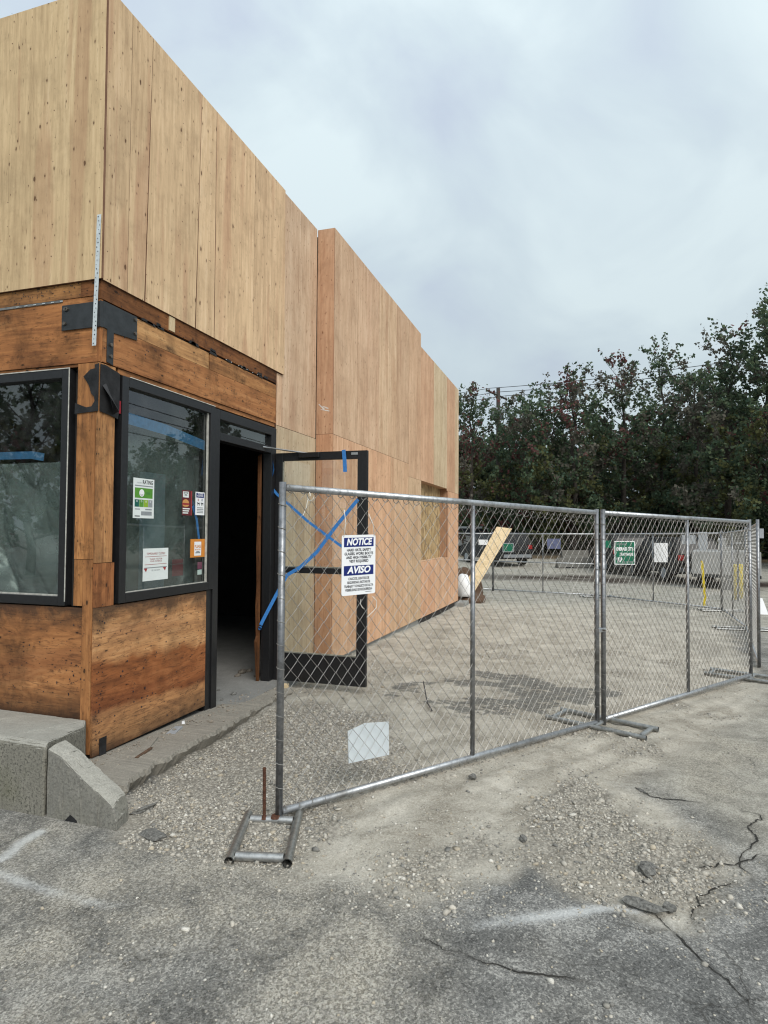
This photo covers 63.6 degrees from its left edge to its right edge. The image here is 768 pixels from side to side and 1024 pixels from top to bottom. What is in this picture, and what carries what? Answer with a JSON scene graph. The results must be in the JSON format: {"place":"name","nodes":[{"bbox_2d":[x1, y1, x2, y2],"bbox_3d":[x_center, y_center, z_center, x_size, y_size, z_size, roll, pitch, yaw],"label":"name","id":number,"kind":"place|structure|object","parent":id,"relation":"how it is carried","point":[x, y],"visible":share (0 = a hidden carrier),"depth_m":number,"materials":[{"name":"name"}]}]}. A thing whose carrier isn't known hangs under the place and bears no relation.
{"place":"outdoors","nodes":[
{"label":"outdoors","id":0,"kind":"place"},
{"bbox_2d":[0,547,767,1023],"bbox_3d":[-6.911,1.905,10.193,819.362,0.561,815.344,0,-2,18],"label":"ground","id":1,"kind":"structure","parent":0,"point":[450,983],"depth_m":2.96,"materials":[{"name":"asphalt"}]},
{"bbox_2d":[0,710,127,830],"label":"concrete curb","id":2,"kind":"structure","parent":1,"relation":"on","point":[49,768],"depth_m":3.45,"materials":[{"name":"grey concrete"}]},
{"bbox_2d":[129,802,156,814],"bbox_3d":[-1.379,1.699,3.554,0.041,0.025,0.182,-1,-2,36],"label":"broken chunk","id":3,"kind":"object","parent":1,"relation":"on","point":[143,808],"visible":1,"depth_m":3.54,"materials":[{"name":"concrete"}]},
{"bbox_2d":[138,828,166,841],"bbox_3d":[-1.206,1.688,3.241,0.179,0.034,0.078,-1,-2,34],"label":"broken chunk","id":4,"kind":"object","parent":1,"relation":"on","point":[152,834],"visible":1,"depth_m":3.22,"materials":[{"name":"concrete"}]},
{"bbox_2d":[89,687,292,794],"bbox_3d":[-1.413,1.778,5.012,0.557,0.205,2.618,0,-2,18],"label":"slab ledge","id":5,"kind":"object","parent":1,"relation":"on","point":[126,775],"visible":0.79,"depth_m":4.55,"materials":[{"name":"concrete"}]},
{"bbox_2d":[135,747,152,757],"bbox_3d":[-1.662,1.668,4.288,0.024,0.022,0.180,0,-2,12],"label":"scrap","id":6,"kind":"object","parent":5,"relation":"on","point":[144,752],"visible":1,"depth_m":4.29,"materials":[{"name":"brown wood"}]},
{"bbox_2d":[138,736,157,750],"bbox_3d":[-1.702,1.679,4.481,0.070,0.022,0.280,0,-2,-2],"label":"scrap","id":7,"kind":"object","parent":5,"relation":"on","point":[149,742],"visible":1,"depth_m":4.47,"materials":[{"name":"concrete"}]},
{"bbox_2d":[166,726,182,733],"bbox_3d":[-1.625,1.700,4.819,0.070,0.022,0.160,0,-2,6],"label":"scrap","id":8,"kind":"object","parent":5,"relation":"on","point":[177,728],"visible":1,"depth_m":4.80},
{"bbox_2d":[91,687,287,768],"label":"ledge crumbs","id":9,"kind":"object","parent":5,"relation":"on","point":[211,721],"visible":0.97,"depth_m":5.04,"materials":[{"name":"gravel"}]},
{"bbox_2d":[0,0,468,758],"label":"commercial building","id":10,"kind":"structure","parent":1,"relation":"on","point":[170,254],"depth_m":5.46,"materials":[{"name":"brown wood"}]},
{"bbox_2d":[0,451,44,460],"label":"masking tape","id":11,"kind":"object","parent":10,"relation":"attached to","point":[23,455],"visible":1,"depth_m":4.46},
{"bbox_2d":[0,367,76,605],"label":"window","id":12,"kind":"structure","parent":10,"relation":"in","point":[67,376],"depth_m":4.30,"materials":[{"name":"black metal"}]},
{"bbox_2d":[133,477,153,518],"bbox_3d":[-1.819,-0.103,4.689,0.002,0.300,0.235,0,-2,18],"label":"rating placard","id":13,"kind":"object","parent":10,"relation":"attached to","point":[143,498],"visible":1,"depth_m":4.68,"materials":[{"name":"paper"}]},
{"bbox_2d":[142,548,167,581],"bbox_3d":[-1.776,0.406,4.820,0.002,0.248,0.300,0,-2,18],"label":"paper notice","id":14,"kind":"object","parent":10,"relation":"attached to","point":[155,563],"visible":1,"depth_m":4.82,"materials":[{"name":"paper"}]},
{"bbox_2d":[112,376,215,603],"bbox_3d":[-1.730,-0.149,4.976,0.088,1.632,1.178,0,-2,18],"label":"window","id":15,"kind":"structure","parent":10,"relation":"in","point":[126,383],"depth_m":4.68,"materials":[{"name":"black metal"}]},
{"bbox_2d":[129,413,204,449],"bbox_3d":[-1.743,-0.641,4.991,0.001,0.160,1.036,0,-2,18],"label":"masking tape","id":16,"kind":"object","parent":10,"relation":"attached to","point":[154,426],"visible":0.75,"depth_m":4.96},
{"bbox_2d":[172,564,182,575],"bbox_3d":[-1.700,0.478,5.101,0.001,0.095,0.145,0,-2,18],"label":"window sticker","id":17,"kind":"object","parent":10,"relation":"attached to","point":[177,569],"depth_m":5.10,"materials":[{"name":"paper"}]},
{"bbox_2d":[172,559,182,563],"bbox_3d":[-1.700,0.407,5.103,0.001,0.037,0.145,0,-2,18],"label":"window sticker","id":18,"kind":"object","parent":10,"relation":"attached to","point":[176,561],"depth_m":5.10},
{"bbox_2d":[182,490,191,515],"bbox_3d":[-1.655,-0.076,5.205,0.002,0.210,0.137,0,-2,18],"label":"promotion sticker","id":19,"kind":"object","parent":10,"relation":"attached to","point":[186,502],"visible":1,"depth_m":5.20,"materials":[{"name":"paper"}]},
{"bbox_2d":[192,505,199,538],"bbox_3d":[-1.625,0.097,5.354,0.001,0.310,0.128,0,-2,18],"label":"masking tape","id":20,"kind":"object","parent":10,"relation":"attached to","point":[196,518],"visible":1,"depth_m":5.37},
{"bbox_2d":[190,539,204,557],"bbox_3d":[-1.607,0.312,5.351,0.002,0.157,0.218,0,-2,18],"label":"delivery card","id":21,"kind":"object","parent":10,"relation":"attached to","point":[197,547],"visible":1,"depth_m":5.34,"materials":[{"name":"paper"}]},
{"bbox_2d":[195,492,204,514],"bbox_3d":[-1.599,-0.073,5.381,0.002,0.200,0.134,0,-2,18],"label":"pet sticker","id":22,"kind":"object","parent":10,"relation":"attached to","point":[199,502],"visible":1,"depth_m":5.37,"materials":[{"name":"paper"}]},
{"bbox_2d":[274,489,341,547],"bbox_3d":[-0.781,0.078,6.480,0.873,0.661,0.001,0,-2,18],"label":"masking tape","id":23,"kind":"object","parent":10,"relation":"attached to","point":[312,524],"visible":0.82,"depth_m":6.47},
{"bbox_2d":[258,498,358,629],"bbox_3d":[-0.782,0.546,6.432,1.084,1.376,0.067,0,-2,11],"label":"masking tape","id":24,"kind":"object","parent":10,"relation":"attached to","point":[336,525],"visible":0.88,"depth_m":6.45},
{"bbox_2d":[263,446,368,686],"bbox_3d":[-0.740,0.545,6.321,1.089,2.451,0.392,0,-2,18],"label":"door","id":25,"kind":"structure","parent":10,"relation":"in","point":[362,456],"depth_m":6.40,"materials":[{"name":"black metal"}]},
{"bbox_2d":[342,450,346,471],"bbox_3d":[-0.408,-0.527,6.380,0.060,0.232,0.001,0,-2,18],"label":"masking tape","id":26,"kind":"object","parent":25,"relation":"attached to","point":[344,461],"visible":1,"depth_m":6.38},
{"bbox_2d":[224,767,303,867],"bbox_3d":[-0.611,1.558,3.259,0.327,0.306,0.599,0,-2,-2],"label":"fence stand","id":27,"kind":"object","parent":1,"relation":"on","point":[234,853],"visible":0.98,"depth_m":3.17,"materials":[{"name":"metal"}]},
{"bbox_2d":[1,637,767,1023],"bbox_3d":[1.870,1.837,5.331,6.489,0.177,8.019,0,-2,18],"label":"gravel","id":28,"kind":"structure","parent":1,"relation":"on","point":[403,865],"depth_m":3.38,"materials":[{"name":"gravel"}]},
{"bbox_2d":[275,482,599,815],"bbox_3d":[0.628,0.860,4.387,3.104,1.987,0.051,2,-2,-38],"label":"site fence","id":29,"kind":"object","parent":1,"relation":"on","point":[281,809],"visible":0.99,"depth_m":4.14,"materials":[{"name":"metal"}]},
{"bbox_2d":[341,510,376,616],"bbox_3d":[-0.145,0.317,3.755,0.267,0.655,0.008,2,-2,-38],"label":"notice sign","id":30,"kind":"object","parent":29,"relation":"attached to","point":[358,567],"visible":1,"depth_m":3.75,"materials":[{"name":"plastic"}]},
{"bbox_2d":[348,722,388,762],"bbox_3d":[-0.094,1.422,3.842,0.321,0.235,0.004,2,-2,-38],"label":"paper sheet","id":31,"kind":"object","parent":29,"relation":"attached to","point":[369,742],"visible":1,"depth_m":3.84,"materials":[{"name":"paper"}]},
{"bbox_2d":[598,627,605,632],"bbox_3d":[1.874,1.018,5.341,0.110,0.037,0.077,2,-2,-38],"label":"post clamp","id":32,"kind":"object","parent":29,"relation":"attached to","point":[600,629],"visible":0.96,"depth_m":5.32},
{"bbox_2d":[458,504,480,549],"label":"shrub","id":33,"kind":"object","parent":1,"relation":"on","point":[462,524],"visible":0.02,"depth_m":45.17,"materials":[{"name":"green plant"}]},
{"bbox_2d":[458,567,482,598],"bbox_3d":[2.255,2.169,17.298,1.025,1.290,1.302,0,-2,18],"label":"soil heap","id":34,"kind":"object","parent":1,"relation":"on","point":[465,571],"visible":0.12,"depth_m":17.03,"materials":[{"name":"soil"}]},
{"bbox_2d":[458,592,485,603],"bbox_3d":[2.295,2.271,16.224,0.722,0.349,1.063,0,-2,18],"label":"soil heap","id":35,"kind":"object","parent":1,"relation":"on","point":[481,597],"visible":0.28,"depth_m":15.87,"materials":[{"name":"soil"}]},
{"bbox_2d":[458,574,469,596],"bbox_3d":[2.058,1.875,15.898,0.410,0.578,0.396,0,-2,18],"label":"rubbish bag","id":36,"kind":"object","parent":35,"relation":"on","point":[464,583],"visible":0.75,"depth_m":15.75,"materials":[{"name":"plastic"}]},
{"bbox_2d":[469,527,511,589],"bbox_3d":[2.848,1.290,17.291,0.405,1.785,3.264,-1,-2,31],"label":"plywood strip","id":37,"kind":"object","parent":35,"relation":"on","point":[490,554],"visible":0.71,"depth_m":17.50,"materials":[{"name":"wood"}]},
{"bbox_2d":[458,526,491,545],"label":"parked car","id":38,"kind":"object","parent":1,"relation":"on","point":[464,528],"visible":0.06,"depth_m":43.09,"materials":[{"name":"paint"}]},
{"bbox_2d":[458,532,492,590],"bbox_3d":[1.923,1.611,21.182,4.138,1.890,0.040,-1,-2,41],"label":"site fence","id":39,"kind":"object","parent":1,"relation":"on","point":[478,557],"visible":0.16,"depth_m":20.18,"materials":[{"name":"metal"}]},
{"bbox_2d":[458,428,520,516],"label":"tree","id":40,"kind":"object","parent":1,"relation":"on","point":[492,436],"visible":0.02,"depth_m":51.69,"materials":[{"name":"green plant"}]},
{"bbox_2d":[460,532,532,564],"bbox_3d":[5.893,1.913,33.021,1.900,1.675,4.542,1,-2,-20],"label":"parked car","id":41,"kind":"object","parent":1,"relation":"on","point":[516,549],"visible":0.49,"depth_m":31.19,"materials":[{"name":"paint"}]},
{"bbox_2d":[458,381,535,542],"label":"tree","id":42,"kind":"object","parent":1,"relation":"on","point":[465,480],"visible":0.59,"depth_m":40.36,"materials":[{"name":"green plant"}]},
{"bbox_2d":[488,388,507,499],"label":"utility pole","id":43,"kind":"object","parent":1,"relation":"on","point":[498,395],"visible":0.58,"depth_m":46.80,"materials":[{"name":"wood"}]},
{"bbox_2d":[462,356,760,392],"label":"power line","id":44,"kind":"object","parent":43,"relation":"attached to","point":[596,378],"visible":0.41,"depth_m":42.26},
{"bbox_2d":[465,368,762,401],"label":"power line","id":45,"kind":"object","parent":43,"relation":"attached to","point":[590,389],"visible":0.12,"depth_m":43.70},
{"bbox_2d":[462,362,767,397],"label":"power line","id":46,"kind":"object","parent":43,"relation":"attached to","point":[609,382],"visible":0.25,"depth_m":41.16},
{"bbox_2d":[421,938,581,979],"bbox_3d":[0.427,1.669,2.294,0.648,0.004,0.056,0,-2,22],"label":"pavement crack","id":47,"kind":"object","parent":1,"relation":"on","point":[515,970],"visible":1,"depth_m":2.24,"materials":[{"name":"asphalt"}]},
{"bbox_2d":[458,423,546,501],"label":"tree","id":48,"kind":"object","parent":1,"relation":"on","point":[485,477],"visible":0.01,"depth_m":52.01,"materials":[{"name":"green plant"}]},
{"bbox_2d":[468,395,566,508],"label":"tree","id":49,"kind":"object","parent":1,"relation":"on","point":[508,417],"visible":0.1,"depth_m":45.06,"materials":[{"name":"green plant"}]},
{"bbox_2d":[519,834,526,841],"bbox_3d":[0.730,1.709,3.250,0.043,0.024,0.050,0,-2,20],"label":"broken chunk","id":50,"kind":"object","parent":1,"relation":"on","point":[522,838],"visible":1,"depth_m":3.24,"materials":[{"name":"concrete"}]},
{"bbox_2d":[509,502,553,551],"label":"shrub","id":51,"kind":"object","parent":1,"relation":"on","point":[529,527],"visible":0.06,"depth_m":42.26,"materials":[{"name":"green plant"}]},
{"bbox_2d":[490,380,581,553],"bbox_3d":[9.789,-2.886,39.619,5.793,11.402,9.228,0,-2,18],"label":"tree","id":52,"kind":"object","parent":1,"relation":"on","point":[536,477],"visible":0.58,"depth_m":39.09,"materials":[{"name":"green plant"}]},
{"bbox_2d":[493,532,593,595],"bbox_3d":[4.870,1.557,18.979,3.240,1.904,0.040,-1,-2,32],"label":"site fence","id":53,"kind":"object","parent":1,"relation":"on","point":[556,563],"visible":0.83,"depth_m":18.95,"materials":[{"name":"metal"}]},
{"bbox_2d":[479,540,487,544],"bbox_3d":[3.138,0.958,19.599,0.289,0.167,0.006,0,-2,0],"label":"board","id":54,"kind":"object","parent":53,"relation":"attached to","point":[481,542],"visible":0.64,"depth_m":19.60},
{"bbox_2d":[503,543,513,551],"bbox_3d":[3.868,1.108,19.299,0.344,0.284,0.010,0,-2,0],"label":"sign","id":55,"kind":"object","parent":53,"relation":"attached to","point":[509,548],"visible":0.8,"depth_m":19.30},
{"bbox_2d":[547,539,560,548],"bbox_3d":[5.105,0.953,18.601,0.404,0.303,0.006,0,-2,0],"label":"site sign","id":56,"kind":"object","parent":53,"relation":"attached to","point":[555,542],"visible":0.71,"depth_m":18.60,"materials":[{"name":"blue plastic"}]},
{"bbox_2d":[534,489,588,551],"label":"shrub","id":57,"kind":"object","parent":1,"relation":"on","point":[564,539],"visible":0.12,"depth_m":41.21,"materials":[{"name":"green plant"}]},
{"bbox_2d":[539,439,606,497],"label":"tree","id":58,"kind":"object","parent":1,"relation":"on","point":[543,474],"visible":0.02,"depth_m":51.52,"materials":[{"name":"green plant"}]},
{"bbox_2d":[555,558,593,567],"bbox_3d":[9.436,2.500,30.510,1.844,0.520,0.605,0,-2,0],"label":"concrete barrier","id":59,"kind":"object","parent":1,"relation":"on","point":[572,561],"visible":0.54,"depth_m":30.37,"materials":[{"name":"grey concrete"}]},
{"bbox_2d":[560,550,588,557],"bbox_3d":[11.304,2.471,36.006,1.954,0.521,0.605,0,-2,0],"label":"concrete barrier","id":60,"kind":"object","parent":1,"relation":"on","point":[580,554],"visible":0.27,"depth_m":35.87,"materials":[{"name":"grey concrete"}]},
{"bbox_2d":[569,499,610,549],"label":"shrub","id":61,"kind":"object","parent":1,"relation":"on","point":[591,544],"visible":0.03,"depth_m":42.14,"materials":[{"name":"green plant"}]},
{"bbox_2d":[524,361,656,549],"bbox_3d":[12.424,-3.498,36.899,8.029,12.589,10.418,0,-2,18],"label":"tree","id":62,"kind":"object","parent":1,"relation":"on","point":[555,470],"visible":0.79,"depth_m":37.40,"materials":[{"name":"green plant"}]},
{"bbox_2d":[579,595,611,597],"bbox_3d":[6.244,2.461,18.102,1.000,0.042,0.322,1,-2,-9],"label":"fence stand","id":63,"kind":"object","parent":1,"relation":"on","point":[588,596],"visible":0.52,"depth_m":17.97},
{"bbox_2d":[599,533,720,609],"bbox_3d":[7.118,1.462,16.380,0.041,1.940,3.907,1,-2,-26],"label":"site fence","id":64,"kind":"object","parent":63,"relation":"on","point":[653,566],"visible":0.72,"depth_m":16.24,"materials":[{"name":"metal"}]},
{"bbox_2d":[614,541,634,564],"bbox_3d":[6.455,1.095,16.604,0.553,0.630,0.010,0,-2,0],"label":"company sign","id":65,"kind":"object","parent":64,"relation":"attached to","point":[625,550],"visible":0.89,"depth_m":16.60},
{"bbox_2d":[654,543,667,561],"bbox_3d":[7.292,1.069,16.304,0.354,0.505,0.006,0,-2,0],"label":"blank board","id":66,"kind":"object","parent":64,"relation":"attached to","point":[659,552],"visible":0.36,"depth_m":16.30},
{"bbox_2d":[701,561,705,605],"bbox_3d":[7.736,1.727,15.001,0.131,1.098,0.053,1,-2,-18],"label":"caution tape","id":67,"kind":"object","parent":64,"relation":"hanging from","point":[704,589],"visible":0.77,"depth_m":15.00,"materials":[{"name":"yellow plastic"}]},
{"bbox_2d":[545,707,658,740],"bbox_3d":[1.862,1.814,5.327,0.860,0.042,0.342,-1,-2,41],"label":"fence stand","id":68,"kind":"object","parent":1,"relation":"on","point":[641,735],"visible":0.81,"depth_m":5.28,"materials":[{"name":"metal"}]},
{"bbox_2d":[569,423,653,505],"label":"tree","id":69,"kind":"object","parent":1,"relation":"on","point":[634,500],"visible":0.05,"depth_m":51.06,"materials":[{"name":"green plant"}]},
{"bbox_2d":[536,348,690,540],"bbox_3d":[14.530,-3.764,39.418,9.778,13.142,6.686,1,-2,-8],"label":"tree","id":70,"kind":"object","parent":1,"relation":"on","point":[621,481],"visible":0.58,"depth_m":38.74,"materials":[{"name":"green plant"}]},
{"bbox_2d":[588,535,650,572],"bbox_3d":[11.021,1.906,29.020,1.900,1.675,4.542,0,-2,6],"label":"parked car","id":71,"kind":"object","parent":1,"relation":"on","point":[625,537],"visible":0.23,"depth_m":27.24,"materials":[{"name":"paint"}]},
{"bbox_2d":[605,495,656,536],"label":"shrub","id":72,"kind":"object","parent":1,"relation":"on","point":[631,518],"visible":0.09,"depth_m":41.06,"materials":[{"name":"green plant"}]},
{"bbox_2d":[623,566,648,575],"bbox_3d":[10.957,2.506,27.000,0.900,0.509,0.605,0,-2,0],"label":"concrete barrier","id":73,"kind":"object","parent":1,"relation":"on","point":[625,571],"visible":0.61,"depth_m":26.80,"materials":[{"name":"grey concrete"}]},
{"bbox_2d":[599,413,675,505],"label":"tree","id":74,"kind":"object","parent":1,"relation":"on","point":[669,481],"visible":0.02,"depth_m":51.93,"materials":[{"name":"green plant"}]},
{"bbox_2d":[573,332,717,536],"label":"tree","id":75,"kind":"object","parent":1,"relation":"on","point":[662,460],"visible":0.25,"depth_m":40.91,"materials":[{"name":"green plant"}]},
{"bbox_2d":[622,895,669,912],"bbox_3d":[1.121,1.686,2.656,0.192,0.029,0.064,-1,-2,33],"label":"broken chunk","id":76,"kind":"object","parent":1,"relation":"on","point":[639,903],"visible":1,"depth_m":2.65,"materials":[{"name":"concrete"}]},
{"bbox_2d":[638,861,655,876],"bbox_3d":[1.256,1.693,2.954,0.083,0.048,0.106,0,-2,18],"label":"broken chunk","id":77,"kind":"object","parent":1,"relation":"on","point":[646,868],"visible":1,"depth_m":2.93,"materials":[{"name":"concrete"}]},
{"bbox_2d":[627,499,673,536],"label":"shrub","id":78,"kind":"object","parent":1,"relation":"on","point":[655,510],"visible":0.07,"depth_m":41.12,"materials":[{"name":"green plant"}]},
{"bbox_2d":[662,901,676,912],"bbox_3d":[1.220,1.686,2.647,0.060,0.030,0.051,0,-2,24],"label":"broken chunk","id":79,"kind":"object","parent":1,"relation":"on","point":[672,908],"visible":0.94,"depth_m":2.63,"materials":[{"name":"concrete"}]},
{"bbox_2d":[631,537,717,581],"bbox_3d":[11.767,1.897,25.513,1.938,1.708,4.633,0,-2,-3],"label":"parked car","id":80,"kind":"object","parent":1,"relation":"on","point":[673,559],"visible":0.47,"depth_m":23.92,"materials":[{"name":"paint"}]},
{"bbox_2d":[600,509,752,724],"bbox_3d":[3.100,0.969,6.323,3.095,1.914,0.051,2,-2,-38],"label":"site fence","id":81,"kind":"object","parent":1,"relation":"on","point":[665,700],"visible":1,"depth_m":6.20,"materials":[{"name":"metal"}]},
{"bbox_2d":[662,496,709,535],"bbox_3d":[19.881,0.851,40.102,3.818,3.791,3.677,0,-2,18],"label":"shrub","id":82,"kind":"object","parent":1,"relation":"on","point":[682,522],"visible":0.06,"depth_m":39.44,"materials":[{"name":"green plant"}]},
{"bbox_2d":[682,535,695,543],"bbox_3d":[10.084,0.907,20.501,0.461,0.302,0.006,0,-2,0],"label":"metal plate","id":83,"kind":"object","parent":1,"relation":"on","point":[692,539],"visible":0.5,"depth_m":20.50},
{"bbox_2d":[632,418,748,499],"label":"tree","id":84,"kind":"object","parent":1,"relation":"on","point":[668,467],"visible":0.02,"depth_m":51.52,"materials":[{"name":"green plant"}]},
{"bbox_2d":[615,360,767,537],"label":"tree","id":85,"kind":"object","parent":1,"relation":"on","point":[695,476],"visible":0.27,"depth_m":38.04,"materials":[{"name":"green plant"}]},
{"bbox_2d":[635,317,767,549],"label":"tree","id":86,"kind":"object","parent":1,"relation":"on","point":[681,500],"visible":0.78,"depth_m":32.81,"materials":[{"name":"green plant"}]},
{"bbox_2d":[698,532,707,549],"bbox_3d":[10.047,0.915,19.506,0.287,0.574,0.006,0,-2,0],"label":"metal plate","id":87,"kind":"object","parent":1,"relation":"on","point":[703,542],"visible":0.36,"depth_m":19.50,"materials":[{"name":"metal"}]},
{"bbox_2d":[656,915,758,1019],"bbox_3d":[1.185,1.690,2.359,0.058,0.029,0.704,1,-2,-12],"label":"pavement crack","id":88,"kind":"object","parent":1,"relation":"on","point":[683,940],"visible":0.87,"depth_m":2.35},
{"bbox_2d":[691,881,732,922],"bbox_3d":[1.432,1.714,2.746,0.489,0.019,0.076,2,-2,-44],"label":"pavement crack","id":89,"kind":"object","parent":1,"relation":"on","point":[705,894],"visible":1,"depth_m":2.78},
{"bbox_2d":[677,854,757,868],"bbox_3d":[1.655,1.721,3.034,0.532,0.023,0.078,1,-2,-7],"label":"pavement crack","id":90,"kind":"object","parent":1,"relation":"on","point":[753,857],"visible":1,"depth_m":3.03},
{"bbox_2d":[671,406,766,512],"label":"tree","id":91,"kind":"object","parent":1,"relation":"on","point":[718,483],"visible":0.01,"depth_m":49.66,"materials":[{"name":"green plant"}]},
{"bbox_2d":[697,608,742,611],"bbox_3d":[7.980,2.318,14.604,1.000,0.042,0.322,0,-2,6],"label":"fence stand","id":92,"kind":"object","parent":1,"relation":"on","point":[708,609],"visible":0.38,"depth_m":14.50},
{"bbox_2d":[721,530,744,626],"bbox_3d":[7.337,1.308,13.033,0.041,1.951,3.454,0,-2,22],"label":"site fence","id":93,"kind":"object","parent":92,"relation":"on","point":[733,575],"visible":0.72,"depth_m":13.02,"materials":[{"name":"metal"}]},
{"bbox_2d":[692,549,761,589],"bbox_3d":[12.160,2.016,22.043,2.050,1.280,3.119,-1,-2,29],"label":"box trailer","id":94,"kind":"object","parent":1,"relation":"on","point":[712,553],"visible":0.34,"depth_m":21.01,"materials":[{"name":"paint"}]},
{"bbox_2d":[692,282,767,555],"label":"tree","id":95,"kind":"object","parent":1,"relation":"on","point":[748,484],"visible":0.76,"depth_m":30.92,"materials":[{"name":"green plant"}]},
{"bbox_2d":[733,564,736,600],"bbox_3d":[9.931,1.988,17.505,0.200,1.031,0.200,0,-2,18],"label":"bollard","id":96,"kind":"object","parent":1,"relation":"on","point":[735,580],"visible":0.23,"depth_m":17.44,"materials":[{"name":"yellow plastic"}]},
{"bbox_2d":[703,667,767,683],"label":"fence stand","id":97,"kind":"object","parent":1,"relation":"on","point":[752,679],"visible":0.76,"depth_m":7.32,"materials":[{"name":"metal"}]},
{"bbox_2d":[735,542,740,600],"bbox_3d":[9.907,1.668,17.308,0.150,1.651,0.059,0,-2,18],"label":"sign post","id":98,"kind":"object","parent":1,"relation":"on","point":[738,563],"visible":0.3,"depth_m":17.30,"materials":[{"name":"metal"}]},
{"bbox_2d":[712,625,767,631],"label":"fence stand","id":99,"kind":"object","parent":1,"relation":"on","point":[764,629],"visible":0.45,"depth_m":11.42,"materials":[{"name":"metal"}]},
{"bbox_2d":[744,519,760,666],"bbox_3d":[5.742,1.132,9.682,0.040,1.960,3.986,-1,-2,28],"label":"site fence","id":100,"kind":"object","parent":99,"relation":"on","point":[755,548],"visible":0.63,"depth_m":8.53,"materials":[{"name":"metal"}]},
{"bbox_2d":[715,399,767,488],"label":"tree","id":101,"kind":"object","parent":1,"relation":"on","point":[764,480],"visible":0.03,"depth_m":48.92,"materials":[{"name":"green plant"}]},
{"bbox_2d":[739,564,743,599],"bbox_3d":[10.297,2.014,17.905,0.200,1.016,0.200,0,-2,18],"label":"bollard","id":102,"kind":"object","parent":1,"relation":"on","point":[741,573],"visible":0.27,"depth_m":17.84,"materials":[{"name":"yellow plastic"}]},
{"bbox_2d":[739,811,762,875],"bbox_3d":[1.917,1.724,3.229,0.106,0.012,0.845,-1,-2,31],"label":"pavement crack","id":103,"kind":"object","parent":1,"relation":"on","point":[757,840],"visible":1,"depth_m":3.24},
{"bbox_2d":[743,372,767,505],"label":"tree","id":104,"kind":"object","parent":1,"relation":"on","point":[766,465],"visible":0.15,"depth_m":37.27,"materials":[{"name":"green plant"}]},
{"bbox_2d":[756,598,767,614],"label":"sandwich board","id":105,"kind":"object","parent":1,"relation":"on","point":[763,609],"visible":0.42,"depth_m":14.10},
{"bbox_2d":[0,0,767,507],"label":"sky","id":106,"kind":"structure","parent":0,"point":[538,187],"materials":[{"name":"white"}]},
{"bbox_2d":[475,500,514,531],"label":"shrub","id":107,"kind":"object","parent":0,"point":[497,517],"visible":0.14,"depth_m":43.15,"materials":[{"name":"green plant"}]},
{"bbox_2d":[739,498,767,558],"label":"shrub","id":108,"kind":"object","parent":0,"point":[762,516],"visible":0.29,"depth_m":35.20,"materials":[{"name":"green plant"}]},
{"bbox_2d":[759,529,763,537],"bbox_3d":[8.221,0.466,13.500,0.115,0.209,0.006,0,-2,0],"label":"metal plate","id":109,"kind":"object","parent":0,"point":[761,532],"visible":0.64,"depth_m":13.50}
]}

